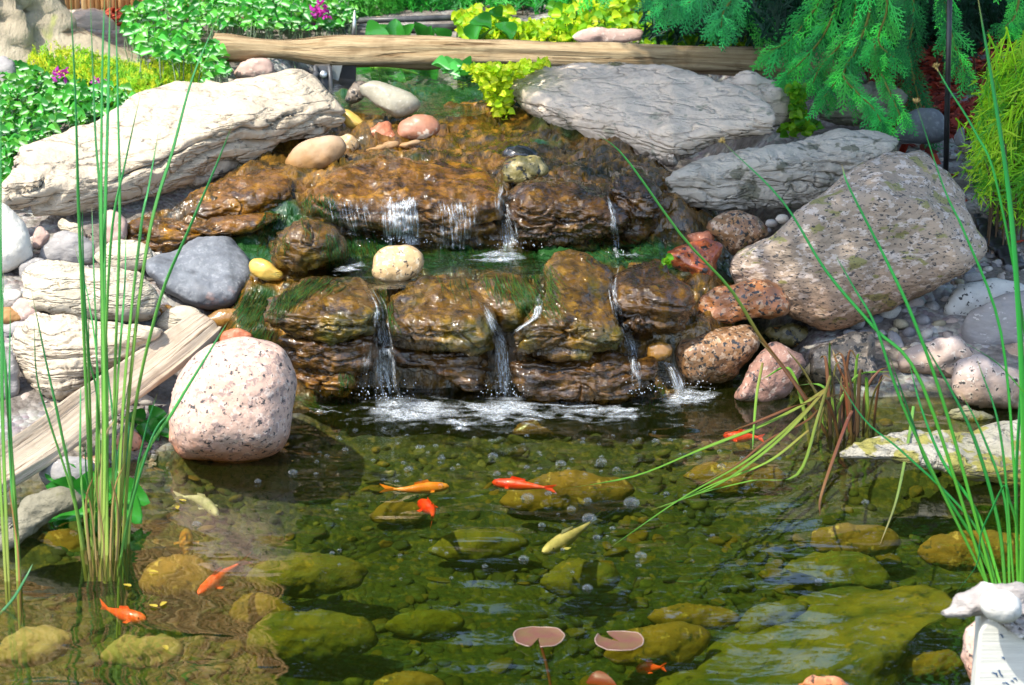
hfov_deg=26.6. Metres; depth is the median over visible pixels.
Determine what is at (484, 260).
pool water
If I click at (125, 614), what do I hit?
fish
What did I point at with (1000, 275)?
pebble
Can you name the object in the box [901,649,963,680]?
cobble
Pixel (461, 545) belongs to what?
boulder
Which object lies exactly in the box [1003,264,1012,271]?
pebble
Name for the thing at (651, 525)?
pebble
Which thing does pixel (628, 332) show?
waterfall
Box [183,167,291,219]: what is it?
ledge rock
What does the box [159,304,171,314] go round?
pebble
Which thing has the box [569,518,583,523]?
pebble
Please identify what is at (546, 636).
lily pad
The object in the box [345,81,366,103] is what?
cobble
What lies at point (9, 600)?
reed clump
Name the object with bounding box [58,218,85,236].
cobble
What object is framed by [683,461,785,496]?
boulder
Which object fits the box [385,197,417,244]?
waterfall
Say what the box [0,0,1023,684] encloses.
ground
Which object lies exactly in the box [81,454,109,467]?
cobble
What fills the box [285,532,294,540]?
pebble
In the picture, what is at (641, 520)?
pebble
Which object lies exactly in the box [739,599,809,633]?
cobble
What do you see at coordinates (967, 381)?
boulder
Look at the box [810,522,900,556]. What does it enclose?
boulder
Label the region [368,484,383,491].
pebble
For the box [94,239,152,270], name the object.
cobble
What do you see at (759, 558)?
pebble
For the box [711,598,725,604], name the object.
pebble
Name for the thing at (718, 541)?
pebble
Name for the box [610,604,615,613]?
pebble
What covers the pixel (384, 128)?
cobble
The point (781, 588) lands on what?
pebble
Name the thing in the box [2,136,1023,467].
gravel
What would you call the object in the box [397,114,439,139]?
cobble
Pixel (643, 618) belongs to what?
pebble
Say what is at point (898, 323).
pebble
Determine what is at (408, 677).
boulder
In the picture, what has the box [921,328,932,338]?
pebble
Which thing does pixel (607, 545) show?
pebble
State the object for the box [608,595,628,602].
pebble
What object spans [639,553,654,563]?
pebble
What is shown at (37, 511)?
stone slab
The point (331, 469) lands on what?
pebble
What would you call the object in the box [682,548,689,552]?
pebble
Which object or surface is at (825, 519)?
pebble
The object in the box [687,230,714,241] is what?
cobble
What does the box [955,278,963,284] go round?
pebble
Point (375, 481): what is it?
pebble
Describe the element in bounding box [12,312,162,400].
boulder
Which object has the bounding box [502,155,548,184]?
cobble
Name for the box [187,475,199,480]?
pebble
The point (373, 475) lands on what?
pebble
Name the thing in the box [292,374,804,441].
pond water
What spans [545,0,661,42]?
creeping jenny
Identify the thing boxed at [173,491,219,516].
fish
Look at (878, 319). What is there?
pebble
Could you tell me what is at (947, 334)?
pebble
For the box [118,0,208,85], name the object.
deadnettle
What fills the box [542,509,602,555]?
fish
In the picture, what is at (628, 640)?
lily pad
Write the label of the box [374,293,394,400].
waterfall
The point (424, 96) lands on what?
pool water
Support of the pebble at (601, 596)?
on the ground
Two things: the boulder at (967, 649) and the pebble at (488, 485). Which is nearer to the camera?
the boulder at (967, 649)
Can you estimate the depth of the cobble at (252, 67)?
7.19 m
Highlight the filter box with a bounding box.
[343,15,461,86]
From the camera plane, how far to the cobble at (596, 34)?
7.76 m
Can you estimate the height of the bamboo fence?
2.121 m
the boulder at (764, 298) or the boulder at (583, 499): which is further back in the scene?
the boulder at (764, 298)
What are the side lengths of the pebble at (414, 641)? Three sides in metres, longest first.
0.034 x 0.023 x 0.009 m
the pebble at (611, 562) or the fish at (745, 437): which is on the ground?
the pebble at (611, 562)
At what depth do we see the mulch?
7.36 m
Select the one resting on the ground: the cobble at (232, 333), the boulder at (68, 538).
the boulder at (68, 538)
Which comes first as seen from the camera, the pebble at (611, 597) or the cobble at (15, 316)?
the pebble at (611, 597)
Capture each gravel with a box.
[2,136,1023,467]
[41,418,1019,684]
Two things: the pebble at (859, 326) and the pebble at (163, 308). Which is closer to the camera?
the pebble at (163, 308)
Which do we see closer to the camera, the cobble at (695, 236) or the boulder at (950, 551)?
the boulder at (950, 551)
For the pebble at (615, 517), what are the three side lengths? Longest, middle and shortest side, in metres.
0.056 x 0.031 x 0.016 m
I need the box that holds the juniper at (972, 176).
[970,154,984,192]
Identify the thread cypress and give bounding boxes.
[952,26,1023,251]
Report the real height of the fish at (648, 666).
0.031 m
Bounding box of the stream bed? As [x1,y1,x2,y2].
[144,81,733,442]
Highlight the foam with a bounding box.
[330,251,711,428]
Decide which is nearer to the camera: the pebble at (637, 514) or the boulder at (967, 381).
the pebble at (637, 514)
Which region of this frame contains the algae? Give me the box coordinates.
[227,193,670,417]
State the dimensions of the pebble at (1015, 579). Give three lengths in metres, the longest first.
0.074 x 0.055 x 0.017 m
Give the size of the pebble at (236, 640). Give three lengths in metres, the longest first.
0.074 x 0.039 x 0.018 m
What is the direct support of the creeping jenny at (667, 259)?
on the boulder at (649, 300)
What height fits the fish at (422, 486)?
0.034 m
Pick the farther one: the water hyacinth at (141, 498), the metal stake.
the metal stake
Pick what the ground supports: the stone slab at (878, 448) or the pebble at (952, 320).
the pebble at (952, 320)
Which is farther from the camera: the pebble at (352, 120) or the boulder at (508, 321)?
the pebble at (352, 120)
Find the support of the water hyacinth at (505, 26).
on the creeping jenny at (461, 18)
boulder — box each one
[0,0,136,64]
[0,624,73,668]
[2,203,32,272]
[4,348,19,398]
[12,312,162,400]
[21,259,160,321]
[37,528,86,551]
[69,8,115,30]
[100,633,184,669]
[138,554,214,598]
[145,236,250,309]
[169,337,296,463]
[241,609,378,664]
[245,551,368,598]
[263,276,380,345]
[268,218,348,275]
[373,670,445,684]
[384,609,464,637]
[386,274,497,356]
[427,528,529,561]
[473,271,543,333]
[499,469,634,515]
[512,413,587,438]
[513,249,623,361]
[540,557,619,597]
[603,621,711,666]
[611,259,695,340]
[667,238,722,275]
[675,324,759,384]
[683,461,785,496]
[698,278,790,323]
[706,210,768,254]
[722,70,790,126]
[729,150,986,331]
[734,342,805,405]
[780,551,889,591]
[808,331,877,384]
[809,81,907,126]
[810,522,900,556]
[894,108,943,143]
[896,335,974,377]
[917,530,1019,573]
[944,278,1023,315]
[951,354,1018,409]
[961,290,1023,344]
[961,621,974,680]
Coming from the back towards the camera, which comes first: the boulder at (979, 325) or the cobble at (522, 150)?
the cobble at (522, 150)
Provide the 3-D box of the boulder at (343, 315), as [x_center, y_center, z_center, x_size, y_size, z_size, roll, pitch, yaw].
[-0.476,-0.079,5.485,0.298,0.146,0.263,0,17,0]
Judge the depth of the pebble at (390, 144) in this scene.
6.40 m
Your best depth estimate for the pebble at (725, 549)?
5.03 m
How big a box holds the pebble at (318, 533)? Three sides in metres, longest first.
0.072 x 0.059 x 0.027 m
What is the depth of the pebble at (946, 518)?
5.15 m
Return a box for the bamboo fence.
[65,0,202,10]
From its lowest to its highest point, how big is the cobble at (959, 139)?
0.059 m
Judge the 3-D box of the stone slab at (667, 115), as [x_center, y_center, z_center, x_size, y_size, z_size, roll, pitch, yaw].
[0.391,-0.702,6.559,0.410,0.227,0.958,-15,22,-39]
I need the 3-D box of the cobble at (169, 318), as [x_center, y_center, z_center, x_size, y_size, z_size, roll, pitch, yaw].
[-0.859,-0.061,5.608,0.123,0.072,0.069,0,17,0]
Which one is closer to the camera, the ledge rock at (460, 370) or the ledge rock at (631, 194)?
the ledge rock at (460, 370)
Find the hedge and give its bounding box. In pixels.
[635,0,1023,89]
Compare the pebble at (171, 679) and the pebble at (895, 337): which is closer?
the pebble at (171, 679)
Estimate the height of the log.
0.148 m
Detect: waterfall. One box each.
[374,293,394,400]
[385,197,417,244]
[488,313,510,400]
[498,187,513,247]
[517,298,540,329]
[611,270,637,368]
[667,364,682,388]
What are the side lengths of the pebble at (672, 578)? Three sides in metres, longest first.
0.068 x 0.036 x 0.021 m
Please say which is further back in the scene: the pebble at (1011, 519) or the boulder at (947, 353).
the boulder at (947, 353)
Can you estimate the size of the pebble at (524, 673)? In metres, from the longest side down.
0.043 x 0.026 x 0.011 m
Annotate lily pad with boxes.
[513,626,564,684]
[594,631,643,650]
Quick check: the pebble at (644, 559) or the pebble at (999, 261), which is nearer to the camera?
the pebble at (644, 559)
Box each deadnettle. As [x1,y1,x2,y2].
[0,58,73,143]
[1,131,46,181]
[62,74,135,128]
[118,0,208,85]
[197,38,232,82]
[203,0,276,59]
[262,0,358,68]
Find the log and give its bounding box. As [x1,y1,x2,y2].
[212,33,835,77]
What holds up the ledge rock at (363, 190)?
on the stream bed
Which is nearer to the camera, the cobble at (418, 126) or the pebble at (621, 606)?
the pebble at (621, 606)
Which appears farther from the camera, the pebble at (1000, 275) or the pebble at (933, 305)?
the pebble at (1000, 275)
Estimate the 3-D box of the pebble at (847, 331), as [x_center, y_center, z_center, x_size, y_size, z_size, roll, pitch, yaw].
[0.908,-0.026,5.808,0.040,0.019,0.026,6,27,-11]
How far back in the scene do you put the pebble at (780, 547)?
5.04 m
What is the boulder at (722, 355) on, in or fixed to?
on the stream bed
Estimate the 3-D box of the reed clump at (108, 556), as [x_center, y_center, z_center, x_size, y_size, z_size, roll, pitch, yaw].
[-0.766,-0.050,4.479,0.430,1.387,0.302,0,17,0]
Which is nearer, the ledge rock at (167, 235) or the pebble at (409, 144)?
the ledge rock at (167, 235)
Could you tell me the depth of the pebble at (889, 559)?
4.99 m
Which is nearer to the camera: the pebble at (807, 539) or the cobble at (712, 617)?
the cobble at (712, 617)
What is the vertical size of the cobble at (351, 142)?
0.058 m
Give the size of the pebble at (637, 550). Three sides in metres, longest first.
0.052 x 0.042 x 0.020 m
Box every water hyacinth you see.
[44,463,149,535]
[124,405,168,442]
[356,18,451,82]
[463,5,516,38]
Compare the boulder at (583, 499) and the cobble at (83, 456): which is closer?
the cobble at (83, 456)
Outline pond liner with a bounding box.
[973,214,1023,268]
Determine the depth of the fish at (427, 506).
4.86 m
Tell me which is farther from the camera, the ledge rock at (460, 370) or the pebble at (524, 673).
the ledge rock at (460, 370)
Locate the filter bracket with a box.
[312,64,355,93]
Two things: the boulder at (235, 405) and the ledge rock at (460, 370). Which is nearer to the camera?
the boulder at (235, 405)
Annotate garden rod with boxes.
[943,0,951,171]
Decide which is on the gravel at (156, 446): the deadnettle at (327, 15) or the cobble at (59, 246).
the cobble at (59, 246)
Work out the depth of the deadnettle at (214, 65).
6.98 m
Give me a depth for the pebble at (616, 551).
5.00 m
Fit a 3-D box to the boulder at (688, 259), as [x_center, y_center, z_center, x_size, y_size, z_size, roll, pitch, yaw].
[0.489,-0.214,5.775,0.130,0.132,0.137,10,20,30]
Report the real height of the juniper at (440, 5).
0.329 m
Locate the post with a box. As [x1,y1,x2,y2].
[971,615,1023,684]
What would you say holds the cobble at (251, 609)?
on the ground
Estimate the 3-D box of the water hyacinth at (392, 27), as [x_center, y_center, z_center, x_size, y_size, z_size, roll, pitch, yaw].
[-0.396,-1.040,7.703,0.358,0.252,0.381,0,17,0]
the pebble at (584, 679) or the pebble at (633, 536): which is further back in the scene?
the pebble at (633, 536)
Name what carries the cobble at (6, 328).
on the gravel at (156, 446)
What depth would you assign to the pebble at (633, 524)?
5.13 m
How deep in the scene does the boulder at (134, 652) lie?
4.31 m
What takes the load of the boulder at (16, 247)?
on the ground
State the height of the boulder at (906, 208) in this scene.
0.471 m
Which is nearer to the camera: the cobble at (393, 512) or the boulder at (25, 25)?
the cobble at (393, 512)
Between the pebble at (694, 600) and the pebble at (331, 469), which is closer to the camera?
the pebble at (694, 600)
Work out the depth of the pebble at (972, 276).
6.05 m
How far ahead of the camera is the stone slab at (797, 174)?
6.08 m
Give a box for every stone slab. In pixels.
[0,486,81,555]
[2,68,345,216]
[509,61,775,166]
[656,584,952,684]
[665,128,898,211]
[840,419,1020,488]
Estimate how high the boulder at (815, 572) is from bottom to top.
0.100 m
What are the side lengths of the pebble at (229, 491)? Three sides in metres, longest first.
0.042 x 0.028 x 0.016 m
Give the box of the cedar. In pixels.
[577,0,1023,151]
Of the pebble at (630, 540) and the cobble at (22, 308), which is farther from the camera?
the cobble at (22, 308)
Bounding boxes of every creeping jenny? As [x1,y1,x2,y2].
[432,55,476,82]
[451,3,526,39]
[461,56,550,119]
[515,17,579,41]
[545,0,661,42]
[632,22,764,46]
[661,253,673,268]
[776,80,824,137]
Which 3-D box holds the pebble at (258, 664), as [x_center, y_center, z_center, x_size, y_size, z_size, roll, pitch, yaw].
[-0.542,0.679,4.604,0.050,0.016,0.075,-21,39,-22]
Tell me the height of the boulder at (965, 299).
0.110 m
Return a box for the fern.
[349,0,403,16]
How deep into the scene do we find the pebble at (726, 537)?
5.07 m
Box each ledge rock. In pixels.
[126,212,279,252]
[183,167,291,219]
[277,334,381,380]
[296,368,358,397]
[306,155,505,245]
[379,343,490,392]
[435,159,489,173]
[505,177,629,247]
[508,351,658,407]
[610,165,664,244]
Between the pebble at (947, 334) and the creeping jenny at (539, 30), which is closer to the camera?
the pebble at (947, 334)
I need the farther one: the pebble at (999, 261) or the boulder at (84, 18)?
the boulder at (84, 18)
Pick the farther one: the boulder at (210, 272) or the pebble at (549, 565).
the boulder at (210, 272)
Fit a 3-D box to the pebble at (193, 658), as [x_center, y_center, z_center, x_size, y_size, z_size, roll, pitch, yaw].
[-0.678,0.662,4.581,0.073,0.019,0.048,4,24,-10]
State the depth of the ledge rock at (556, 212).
5.84 m
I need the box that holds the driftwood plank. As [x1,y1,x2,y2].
[0,310,221,494]
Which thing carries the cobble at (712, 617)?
on the ground
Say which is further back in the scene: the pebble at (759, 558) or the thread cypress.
the thread cypress
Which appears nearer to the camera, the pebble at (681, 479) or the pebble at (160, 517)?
the pebble at (160, 517)
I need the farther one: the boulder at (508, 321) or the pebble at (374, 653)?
the boulder at (508, 321)
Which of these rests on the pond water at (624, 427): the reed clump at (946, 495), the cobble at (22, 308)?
the reed clump at (946, 495)
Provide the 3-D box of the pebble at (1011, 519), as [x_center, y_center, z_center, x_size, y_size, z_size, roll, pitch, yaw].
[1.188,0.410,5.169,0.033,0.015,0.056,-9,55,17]
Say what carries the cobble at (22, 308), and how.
on the ground
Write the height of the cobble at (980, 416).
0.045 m
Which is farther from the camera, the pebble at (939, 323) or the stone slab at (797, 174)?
the stone slab at (797, 174)
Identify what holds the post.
on the ground
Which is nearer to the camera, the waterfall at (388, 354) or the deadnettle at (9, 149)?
the waterfall at (388, 354)
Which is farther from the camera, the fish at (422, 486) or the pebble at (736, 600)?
the fish at (422, 486)
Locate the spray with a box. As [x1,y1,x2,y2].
[351,231,714,399]
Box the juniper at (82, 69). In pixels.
[26,40,148,106]
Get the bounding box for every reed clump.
[0,107,32,628]
[32,0,232,637]
[719,0,1023,588]
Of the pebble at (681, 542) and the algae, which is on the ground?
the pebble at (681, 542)
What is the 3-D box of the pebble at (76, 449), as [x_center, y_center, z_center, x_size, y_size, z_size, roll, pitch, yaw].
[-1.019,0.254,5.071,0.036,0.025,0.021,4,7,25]
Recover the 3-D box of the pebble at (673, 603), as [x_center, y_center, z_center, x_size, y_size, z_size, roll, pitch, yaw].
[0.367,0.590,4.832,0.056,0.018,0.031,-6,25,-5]
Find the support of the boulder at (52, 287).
on the ground
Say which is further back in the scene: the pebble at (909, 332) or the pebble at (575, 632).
the pebble at (909, 332)
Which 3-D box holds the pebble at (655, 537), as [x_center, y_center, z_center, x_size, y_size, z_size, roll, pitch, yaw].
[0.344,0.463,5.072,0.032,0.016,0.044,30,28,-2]
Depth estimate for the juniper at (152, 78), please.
7.05 m
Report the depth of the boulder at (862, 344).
5.56 m
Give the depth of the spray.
5.40 m
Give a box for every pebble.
[21,392,29,399]
[74,446,83,452]
[138,394,154,405]
[148,511,169,524]
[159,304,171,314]
[166,674,178,684]
[180,648,208,661]
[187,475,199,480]
[198,525,215,531]
[213,663,230,674]
[218,554,239,567]
[222,486,232,495]
[224,636,241,655]
[248,655,269,671]
[249,258,284,280]
[262,678,272,680]
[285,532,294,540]
[308,528,326,538]
[320,548,336,554]
[325,464,337,475]
[342,109,362,128]
[360,485,379,490]
[362,472,387,480]
[365,478,381,483]
[366,141,399,150]
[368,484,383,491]
[368,552,381,559]
[371,650,381,656]
[378,540,392,547]
[399,139,421,148]
[408,639,420,645]
[426,576,450,582]
[483,482,492,488]
[487,657,513,673]
[489,489,499,494]
[517,581,529,585]
[520,671,530,675]
[541,561,557,569]
[564,628,585,637]
[564,638,579,655]
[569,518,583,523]
[579,675,589,684]
[597,590,613,600]
[600,560,613,564]
[602,541,611,549]
[603,547,627,556]
[603,599,629,616]
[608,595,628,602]
[609,514,621,520]
[610,530,632,536]
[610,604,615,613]
[623,515,630,529]
[626,538,637,542]
[627,533,639,543]
[629,515,638,528]
[630,512,647,517]
[634,530,647,540]
[635,546,643,554]
[635,613,653,625]
[638,516,647,523]
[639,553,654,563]
[640,510,657,517]
[642,523,654,528]
[646,669,661,679]
[652,534,664,541]
[662,574,681,582]
[663,515,674,522]
[665,601,678,606]
[673,534,688,548]
[676,474,696,488]
[676,484,700,504]
[679,597,707,604]
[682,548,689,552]
[695,515,710,525]
[700,527,718,536]
[707,538,724,545]
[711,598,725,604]
[712,536,730,547]
[718,533,731,541]
[721,547,728,552]
[725,532,740,537]
[727,537,737,544]
[731,596,746,605]
[735,559,747,566]
[754,552,766,564]
[758,568,782,578]
[759,546,785,560]
[765,219,777,226]
[765,563,777,568]
[771,559,783,567]
[773,583,800,594]
[774,545,789,549]
[775,214,788,223]
[779,531,793,543]
[782,553,795,558]
[784,588,801,597]
[792,533,807,549]
[793,535,810,544]
[808,495,825,503]
[814,514,838,524]
[815,523,824,528]
[833,513,841,518]
[843,329,853,333]
[849,321,864,329]
[868,314,883,323]
[874,330,887,338]
[875,553,901,564]
[878,306,901,318]
[879,345,890,349]
[888,330,903,347]
[889,327,897,333]
[893,318,907,328]
[902,327,915,336]
[903,298,923,305]
[915,314,929,324]
[917,528,942,533]
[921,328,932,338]
[925,300,939,309]
[927,469,940,475]
[932,320,945,325]
[936,506,950,523]
[940,296,948,301]
[943,331,952,336]
[946,318,958,322]
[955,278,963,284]
[962,272,985,280]
[963,267,975,274]
[981,500,999,514]
[983,266,992,271]
[994,259,1003,264]
[997,273,1004,278]
[998,487,1018,495]
[1001,573,1016,583]
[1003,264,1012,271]
[1003,505,1014,523]
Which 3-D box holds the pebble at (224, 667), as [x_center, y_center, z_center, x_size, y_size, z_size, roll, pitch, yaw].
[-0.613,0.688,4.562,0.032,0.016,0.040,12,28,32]
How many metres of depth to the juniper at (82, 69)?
7.20 m
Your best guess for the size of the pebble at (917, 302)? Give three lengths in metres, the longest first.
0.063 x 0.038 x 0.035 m
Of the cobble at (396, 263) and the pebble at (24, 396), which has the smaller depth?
the pebble at (24, 396)
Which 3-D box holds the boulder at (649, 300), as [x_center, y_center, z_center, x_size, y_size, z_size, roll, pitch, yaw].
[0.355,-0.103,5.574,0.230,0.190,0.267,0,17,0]
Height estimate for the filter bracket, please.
0.152 m
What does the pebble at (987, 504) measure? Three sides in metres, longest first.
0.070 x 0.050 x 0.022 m
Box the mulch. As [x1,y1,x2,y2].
[102,7,1023,262]
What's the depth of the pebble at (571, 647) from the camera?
4.69 m
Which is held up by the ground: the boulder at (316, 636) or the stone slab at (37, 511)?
the boulder at (316, 636)
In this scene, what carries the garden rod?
on the ground
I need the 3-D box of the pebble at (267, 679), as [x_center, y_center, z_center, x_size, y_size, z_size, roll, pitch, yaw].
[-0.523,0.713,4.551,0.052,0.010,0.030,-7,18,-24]
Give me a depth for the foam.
5.41 m
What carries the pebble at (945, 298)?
on the ground
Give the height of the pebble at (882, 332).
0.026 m
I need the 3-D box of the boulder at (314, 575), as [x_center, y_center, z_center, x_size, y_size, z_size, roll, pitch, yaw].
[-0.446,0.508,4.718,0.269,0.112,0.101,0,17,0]
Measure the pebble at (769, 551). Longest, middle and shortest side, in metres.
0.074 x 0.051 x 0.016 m
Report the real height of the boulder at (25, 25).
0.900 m
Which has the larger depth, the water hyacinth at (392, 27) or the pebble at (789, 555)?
the water hyacinth at (392, 27)
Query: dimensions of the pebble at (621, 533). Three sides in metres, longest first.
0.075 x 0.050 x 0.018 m
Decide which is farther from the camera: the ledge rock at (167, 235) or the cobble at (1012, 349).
the ledge rock at (167, 235)
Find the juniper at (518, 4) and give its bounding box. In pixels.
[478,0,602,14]
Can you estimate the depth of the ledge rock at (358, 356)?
5.42 m
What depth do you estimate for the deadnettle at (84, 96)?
6.67 m
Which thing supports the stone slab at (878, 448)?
in the pond water at (624, 427)
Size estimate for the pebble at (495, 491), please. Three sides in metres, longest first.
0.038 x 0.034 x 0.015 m
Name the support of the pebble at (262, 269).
on the stream bed
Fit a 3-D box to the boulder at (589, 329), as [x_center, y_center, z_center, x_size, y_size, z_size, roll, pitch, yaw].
[0.142,-0.092,5.516,0.282,0.240,0.362,0,17,0]
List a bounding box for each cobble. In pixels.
[0,56,15,86]
[3,307,20,323]
[3,321,23,335]
[4,289,21,300]
[11,298,38,320]
[18,258,44,277]
[32,226,49,249]
[39,230,94,264]
[39,456,94,484]
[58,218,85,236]
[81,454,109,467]
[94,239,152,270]
[106,210,127,243]
[111,431,141,450]
[156,305,200,329]
[208,308,236,328]
[220,328,252,340]
[229,592,293,625]
[234,58,273,77]
[285,135,345,168]
[340,134,358,151]
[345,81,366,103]
[360,81,420,118]
[369,500,427,525]
[371,121,394,136]
[372,245,423,283]
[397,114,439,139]
[460,100,483,104]
[502,145,537,156]
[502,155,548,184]
[572,27,642,42]
[646,341,672,361]
[647,602,740,629]
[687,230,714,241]
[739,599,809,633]
[765,322,807,346]
[798,675,847,684]
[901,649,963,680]
[948,405,994,422]
[954,127,964,145]
[980,589,1021,622]
[1001,341,1023,355]
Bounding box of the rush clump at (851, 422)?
[564,136,914,544]
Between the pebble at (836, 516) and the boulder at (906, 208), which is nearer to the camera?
the pebble at (836, 516)
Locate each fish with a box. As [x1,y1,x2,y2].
[100,599,145,623]
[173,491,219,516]
[173,528,198,554]
[197,552,250,596]
[380,479,448,493]
[417,497,437,527]
[492,476,556,493]
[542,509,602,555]
[636,659,666,673]
[723,429,764,442]
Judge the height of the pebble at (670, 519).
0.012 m
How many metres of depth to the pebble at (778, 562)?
4.98 m
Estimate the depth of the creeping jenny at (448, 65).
7.07 m
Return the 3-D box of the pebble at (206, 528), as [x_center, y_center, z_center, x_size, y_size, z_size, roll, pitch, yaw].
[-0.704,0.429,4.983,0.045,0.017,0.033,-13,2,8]
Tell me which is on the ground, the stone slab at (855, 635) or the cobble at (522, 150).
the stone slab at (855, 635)
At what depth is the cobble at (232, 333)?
5.53 m
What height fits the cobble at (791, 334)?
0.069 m
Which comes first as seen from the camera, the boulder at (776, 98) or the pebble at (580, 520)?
the pebble at (580, 520)
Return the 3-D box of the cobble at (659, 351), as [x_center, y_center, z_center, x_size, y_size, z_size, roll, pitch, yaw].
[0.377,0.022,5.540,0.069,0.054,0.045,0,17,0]
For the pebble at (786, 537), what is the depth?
5.07 m
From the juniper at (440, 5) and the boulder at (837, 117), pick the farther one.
the juniper at (440, 5)
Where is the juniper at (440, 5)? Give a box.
[378,0,480,11]
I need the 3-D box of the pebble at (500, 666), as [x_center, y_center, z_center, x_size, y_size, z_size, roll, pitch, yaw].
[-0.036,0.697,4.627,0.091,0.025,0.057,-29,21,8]
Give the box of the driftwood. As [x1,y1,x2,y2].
[941,581,1023,639]
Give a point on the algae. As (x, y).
(248, 315)
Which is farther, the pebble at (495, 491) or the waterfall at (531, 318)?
the waterfall at (531, 318)
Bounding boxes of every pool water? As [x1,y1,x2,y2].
[273,243,665,288]
[325,67,489,116]
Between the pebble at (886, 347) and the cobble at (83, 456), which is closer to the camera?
the cobble at (83, 456)
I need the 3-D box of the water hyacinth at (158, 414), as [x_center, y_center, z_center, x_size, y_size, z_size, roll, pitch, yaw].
[-0.875,0.199,5.192,0.089,0.089,0.112,-11,20,-32]
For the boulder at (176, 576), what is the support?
in the pond water at (624, 427)
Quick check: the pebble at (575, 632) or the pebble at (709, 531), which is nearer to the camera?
the pebble at (575, 632)
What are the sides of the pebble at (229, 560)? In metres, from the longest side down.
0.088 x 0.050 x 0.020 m
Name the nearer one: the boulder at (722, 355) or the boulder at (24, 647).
the boulder at (24, 647)
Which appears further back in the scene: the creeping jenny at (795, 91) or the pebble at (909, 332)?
the creeping jenny at (795, 91)
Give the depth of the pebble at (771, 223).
5.90 m
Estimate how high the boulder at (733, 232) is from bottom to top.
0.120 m
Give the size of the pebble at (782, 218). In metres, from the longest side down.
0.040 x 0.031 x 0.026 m
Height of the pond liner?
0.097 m
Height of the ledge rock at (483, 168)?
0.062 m
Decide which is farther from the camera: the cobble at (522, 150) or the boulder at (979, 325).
the cobble at (522, 150)
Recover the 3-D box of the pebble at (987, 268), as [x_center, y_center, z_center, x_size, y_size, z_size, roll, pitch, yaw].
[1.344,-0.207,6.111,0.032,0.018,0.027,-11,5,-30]
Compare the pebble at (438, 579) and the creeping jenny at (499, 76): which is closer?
the pebble at (438, 579)
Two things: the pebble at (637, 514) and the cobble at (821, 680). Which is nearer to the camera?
the cobble at (821, 680)
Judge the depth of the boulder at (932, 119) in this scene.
6.63 m
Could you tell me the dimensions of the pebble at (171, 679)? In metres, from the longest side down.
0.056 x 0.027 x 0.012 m
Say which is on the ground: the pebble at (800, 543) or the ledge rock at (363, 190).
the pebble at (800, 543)
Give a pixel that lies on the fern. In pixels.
(367, 7)
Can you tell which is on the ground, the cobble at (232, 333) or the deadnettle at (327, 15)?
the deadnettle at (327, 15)
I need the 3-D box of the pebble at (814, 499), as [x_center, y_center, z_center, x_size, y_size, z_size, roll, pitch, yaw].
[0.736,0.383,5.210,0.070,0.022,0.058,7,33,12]
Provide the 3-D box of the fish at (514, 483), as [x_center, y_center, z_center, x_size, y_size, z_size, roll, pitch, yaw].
[0.030,0.326,4.995,0.155,0.034,0.042,3,17,10]
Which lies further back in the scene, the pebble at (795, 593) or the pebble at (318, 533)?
the pebble at (318, 533)
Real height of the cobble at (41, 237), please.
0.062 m
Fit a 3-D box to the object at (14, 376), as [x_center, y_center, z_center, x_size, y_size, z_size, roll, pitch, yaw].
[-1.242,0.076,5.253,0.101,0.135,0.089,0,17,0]
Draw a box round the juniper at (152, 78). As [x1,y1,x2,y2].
[119,57,207,98]
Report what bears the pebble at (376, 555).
on the ground
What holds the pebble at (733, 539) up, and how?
on the ground
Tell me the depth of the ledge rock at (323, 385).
5.44 m
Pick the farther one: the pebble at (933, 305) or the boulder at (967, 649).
the pebble at (933, 305)
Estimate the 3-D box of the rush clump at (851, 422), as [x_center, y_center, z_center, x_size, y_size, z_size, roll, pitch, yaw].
[0.527,-0.006,4.876,0.840,0.815,0.844,0,17,0]
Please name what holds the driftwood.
on the post
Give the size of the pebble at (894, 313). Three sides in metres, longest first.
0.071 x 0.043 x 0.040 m
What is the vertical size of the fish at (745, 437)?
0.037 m
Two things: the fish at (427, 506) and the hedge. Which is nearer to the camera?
the fish at (427, 506)
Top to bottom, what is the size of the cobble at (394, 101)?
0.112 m
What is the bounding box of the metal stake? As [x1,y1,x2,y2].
[352,10,356,34]
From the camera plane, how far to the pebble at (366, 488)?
5.24 m
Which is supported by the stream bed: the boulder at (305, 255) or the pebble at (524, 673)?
the boulder at (305, 255)
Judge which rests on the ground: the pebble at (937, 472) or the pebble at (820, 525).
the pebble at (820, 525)
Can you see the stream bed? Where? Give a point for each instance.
(485, 139)
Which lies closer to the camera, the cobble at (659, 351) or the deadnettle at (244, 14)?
the cobble at (659, 351)
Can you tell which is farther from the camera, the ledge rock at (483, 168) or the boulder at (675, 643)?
the ledge rock at (483, 168)
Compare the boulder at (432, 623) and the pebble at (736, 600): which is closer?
the boulder at (432, 623)
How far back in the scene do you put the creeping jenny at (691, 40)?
7.83 m
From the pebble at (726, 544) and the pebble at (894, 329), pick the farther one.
the pebble at (894, 329)
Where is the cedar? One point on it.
(849, 48)
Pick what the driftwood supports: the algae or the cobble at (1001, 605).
the cobble at (1001, 605)
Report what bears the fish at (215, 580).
on the pond water at (624, 427)
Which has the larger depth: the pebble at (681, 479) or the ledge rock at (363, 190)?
the ledge rock at (363, 190)

